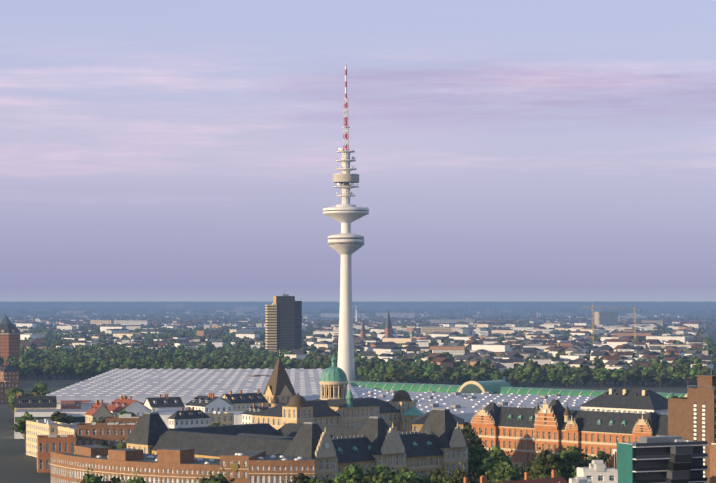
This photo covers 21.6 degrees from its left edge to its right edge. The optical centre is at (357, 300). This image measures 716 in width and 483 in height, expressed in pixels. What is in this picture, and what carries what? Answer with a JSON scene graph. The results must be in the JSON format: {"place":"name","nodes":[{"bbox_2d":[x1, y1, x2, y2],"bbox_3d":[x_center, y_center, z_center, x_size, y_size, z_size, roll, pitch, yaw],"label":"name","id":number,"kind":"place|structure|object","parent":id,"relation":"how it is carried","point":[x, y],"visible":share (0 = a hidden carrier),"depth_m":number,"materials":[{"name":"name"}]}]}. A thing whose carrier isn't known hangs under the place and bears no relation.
{"place":"outdoors","nodes":[
{"label":"outdoors","id":0,"kind":"place"},
{"bbox_2d":[0,302,690,303],"bbox_3d":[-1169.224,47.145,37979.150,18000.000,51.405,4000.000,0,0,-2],"label":"hill","id":1,"kind":"structure","parent":0,"point":[352,303],"depth_m":36378.75,"materials":[{"name":"blue"}]},
{"bbox_2d":[0,304,708,306],"bbox_3d":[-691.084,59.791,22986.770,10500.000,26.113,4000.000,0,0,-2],"label":"hill","id":2,"kind":"structure","parent":0,"point":[384,305],"depth_m":21405.05,"materials":[{"name":"blue"}]},
{"bbox_2d":[0,302,715,482],"bbox_3d":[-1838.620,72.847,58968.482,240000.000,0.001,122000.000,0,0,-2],"label":"ground","id":3,"kind":"structure","parent":0,"point":[18,464],"depth_m":1587.33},
{"bbox_2d":[0,314,20,360],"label":"brick tower","id":4,"kind":"structure","parent":3,"relation":"on","point":[10,332],"depth_m":1940.95,"materials":[{"name":"brick"}]},
{"bbox_2d":[0,362,269,472],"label":"townhouses","id":5,"kind":"structure","parent":3,"relation":"on","point":[45,438],"depth_m":938.06,"materials":[{"name":"beige paint"}]},
{"bbox_2d":[50,445,314,482],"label":"brick building","id":6,"kind":"structure","parent":3,"relation":"on","point":[174,465],"depth_m":623.50,"materials":[{"name":"brown brick"}]},
{"bbox_2d":[14,368,357,438],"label":"messe hall","id":7,"kind":"structure","parent":3,"relation":"on","point":[142,385],"depth_m":1186.30,"materials":[{"name":"white metal"}]},
{"bbox_2d":[261,350,298,406],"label":"pyramidal roof","id":8,"kind":"structure","parent":3,"relation":"on","point":[279,389],"depth_m":1049.24,"materials":[{"name":"grey stone"}]},
{"bbox_2d":[265,294,301,351],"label":"high-rise building","id":9,"kind":"structure","parent":3,"relation":"on","point":[283,321],"depth_m":2249.62,"materials":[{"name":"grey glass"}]},
{"bbox_2d":[125,408,469,482],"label":"roofed building","id":10,"kind":"structure","parent":3,"relation":"on","point":[438,440],"depth_m":669.07,"materials":[{"name":"black tile"}]},
{"bbox_2d":[143,313,464,355],"bbox_3d":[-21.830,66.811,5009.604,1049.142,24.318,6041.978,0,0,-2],"label":"buildings","id":11,"kind":"structure","parent":3,"relation":"on","point":[457,352],"depth_m":4084.35,"materials":[{"name":"brick"}]},
{"bbox_2d":[1,304,662,335],"bbox_3d":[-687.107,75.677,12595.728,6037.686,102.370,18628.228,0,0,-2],"label":"distant blocks","id":12,"kind":"structure","parent":3,"relation":"on","point":[610,318],"depth_m":5930.89,"materials":[{"name":"grey concrete"}]},
{"bbox_2d":[251,355,415,430],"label":"domed building","id":13,"kind":"structure","parent":3,"relation":"on","point":[334,404],"depth_m":880.93,"materials":[{"name":"beige stone"}]},
{"bbox_2d":[4,380,677,448],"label":"street trees","id":14,"kind":"object","parent":3,"relation":"on","point":[40,389],"visible":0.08,"depth_m":983.79,"materials":[{"name":"green plant"}]},
{"bbox_2d":[78,420,611,482],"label":"trees","id":15,"kind":"object","parent":3,"relation":"on","point":[494,464],"visible":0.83,"depth_m":612.18,"materials":[{"name":"green plant"}]},
{"bbox_2d":[323,66,368,380],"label":"television tower","id":16,"kind":"structure","parent":3,"relation":"on","point":[345,243],"depth_m":1642.11,"materials":[{"name":"concrete"}]},
{"bbox_2d":[0,310,708,341],"bbox_3d":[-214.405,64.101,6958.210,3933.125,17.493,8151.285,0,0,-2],"label":"suburb houses","id":17,"kind":"structure","parent":3,"relation":"on","point":[167,320],"depth_m":5536.85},
{"bbox_2d":[355,306,357,321],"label":"power station chimney","id":18,"kind":"object","parent":3,"relation":"on","point":[356,320],"visible":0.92,"depth_m":5197.36,"materials":[{"name":"grey concrete"}]},
{"bbox_2d":[0,337,715,387],"bbox_3d":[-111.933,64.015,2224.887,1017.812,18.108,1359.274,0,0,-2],"label":"park trees","id":19,"kind":"object","parent":3,"relation":"on","point":[79,360],"visible":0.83,"depth_m":1758.39,"materials":[{"name":"green plant"}]},
{"bbox_2d":[0,334,715,380],"bbox_3d":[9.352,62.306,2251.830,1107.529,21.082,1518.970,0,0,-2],"label":"town houses","id":20,"kind":"structure","parent":3,"relation":"on","point":[578,348],"depth_m":2218.99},
{"bbox_2d":[0,309,715,329],"bbox_3d":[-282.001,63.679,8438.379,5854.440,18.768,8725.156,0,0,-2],"label":"forest","id":21,"kind":"object","parent":3,"relation":"on","point":[518,316],"visible":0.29,"depth_m":7141.05,"materials":[{"name":"green plant"}]},
{"bbox_2d":[0,303,715,315],"bbox_3d":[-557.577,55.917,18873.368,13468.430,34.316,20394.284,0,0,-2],"label":"forest","id":22,"kind":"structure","parent":3,"relation":"on","point":[514,308],"depth_m":12818.87,"materials":[{"name":"green plant"}]},
{"bbox_2d":[16,322,702,354],"bbox_3d":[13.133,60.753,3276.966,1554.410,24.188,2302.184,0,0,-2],"label":"city buildings","id":23,"kind":"structure","parent":3,"relation":"on","point":[119,331],"depth_m":3287.38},
{"bbox_2d":[20,325,715,355],"bbox_3d":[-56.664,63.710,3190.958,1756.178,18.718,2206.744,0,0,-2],"label":"town trees","id":24,"kind":"object","parent":3,"relation":"on","point":[710,347],"visible":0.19,"depth_m":3222.62,"materials":[{"name":"green plant"}]},
{"bbox_2d":[361,309,395,338],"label":"church steeples","id":25,"kind":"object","parent":3,"relation":"on","point":[388,330],"visible":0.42,"depth_m":2899.31,"materials":[{"name":"brick"}]},
{"bbox_2d":[352,386,596,425],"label":"exhibition hall roof","id":26,"kind":"structure","parent":3,"relation":"on","point":[466,406],"depth_m":1072.40,"materials":[{"name":"white metal"}]},
{"bbox_2d":[464,470,567,482],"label":"roofs","id":27,"kind":"structure","parent":3,"relation":"on","point":[553,479],"depth_m":468.60,"materials":[{"name":"brown tile"}]},
{"bbox_2d":[348,380,686,398],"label":"green-roofed hall","id":28,"kind":"structure","parent":3,"relation":"on","point":[497,387],"depth_m":1165.12,"materials":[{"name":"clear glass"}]},
{"bbox_2d":[401,388,667,431],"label":"court annex buildings","id":29,"kind":"structure","parent":3,"relation":"on","point":[643,401],"depth_m":887.59,"materials":[{"name":"black tile"}]},
{"bbox_2d":[470,399,667,474],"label":"courthouse","id":30,"kind":"structure","parent":3,"relation":"on","point":[524,433],"depth_m":768.65,"materials":[{"name":"brown brick"}]},
{"bbox_2d":[625,309,640,338],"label":"tower crane","id":31,"kind":"object","parent":3,"relation":"on","point":[634,320],"visible":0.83,"depth_m":2911.32,"materials":[{"name":"metal"}]},
{"bbox_2d":[569,436,707,482],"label":"office building","id":32,"kind":"structure","parent":3,"relation":"on","point":[662,459],"depth_m":561.64,"materials":[{"name":"grey glass"}]},
{"bbox_2d":[668,366,715,482],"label":"brick high-rise","id":33,"kind":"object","parent":3,"relation":"on","point":[692,416],"depth_m":648.00,"materials":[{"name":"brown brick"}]},
{"bbox_2d":[710,445,715,482],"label":"brick slab","id":34,"kind":"structure","parent":3,"relation":"on","point":[712,463],"depth_m":539.48,"materials":[{"name":"brown brick"}]},
{"bbox_2d":[0,0,715,301],"label":"sky","id":35,"kind":"structure","parent":0,"point":[151,150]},
{"bbox_2d":[9,303,715,304],"bbox_3d":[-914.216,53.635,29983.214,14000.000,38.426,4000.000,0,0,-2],"label":"hill","id":36,"kind":"structure","parent":0,"point":[394,304],"depth_m":28463.26,"materials":[{"name":"blue"}]},
{"bbox_2d":[20,307,706,308],"bbox_3d":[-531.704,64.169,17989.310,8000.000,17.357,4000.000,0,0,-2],"label":"hill","id":37,"kind":"structure","parent":0,"point":[418,307],"depth_m":16494.69,"materials":[{"name":"blue"}]}
]}

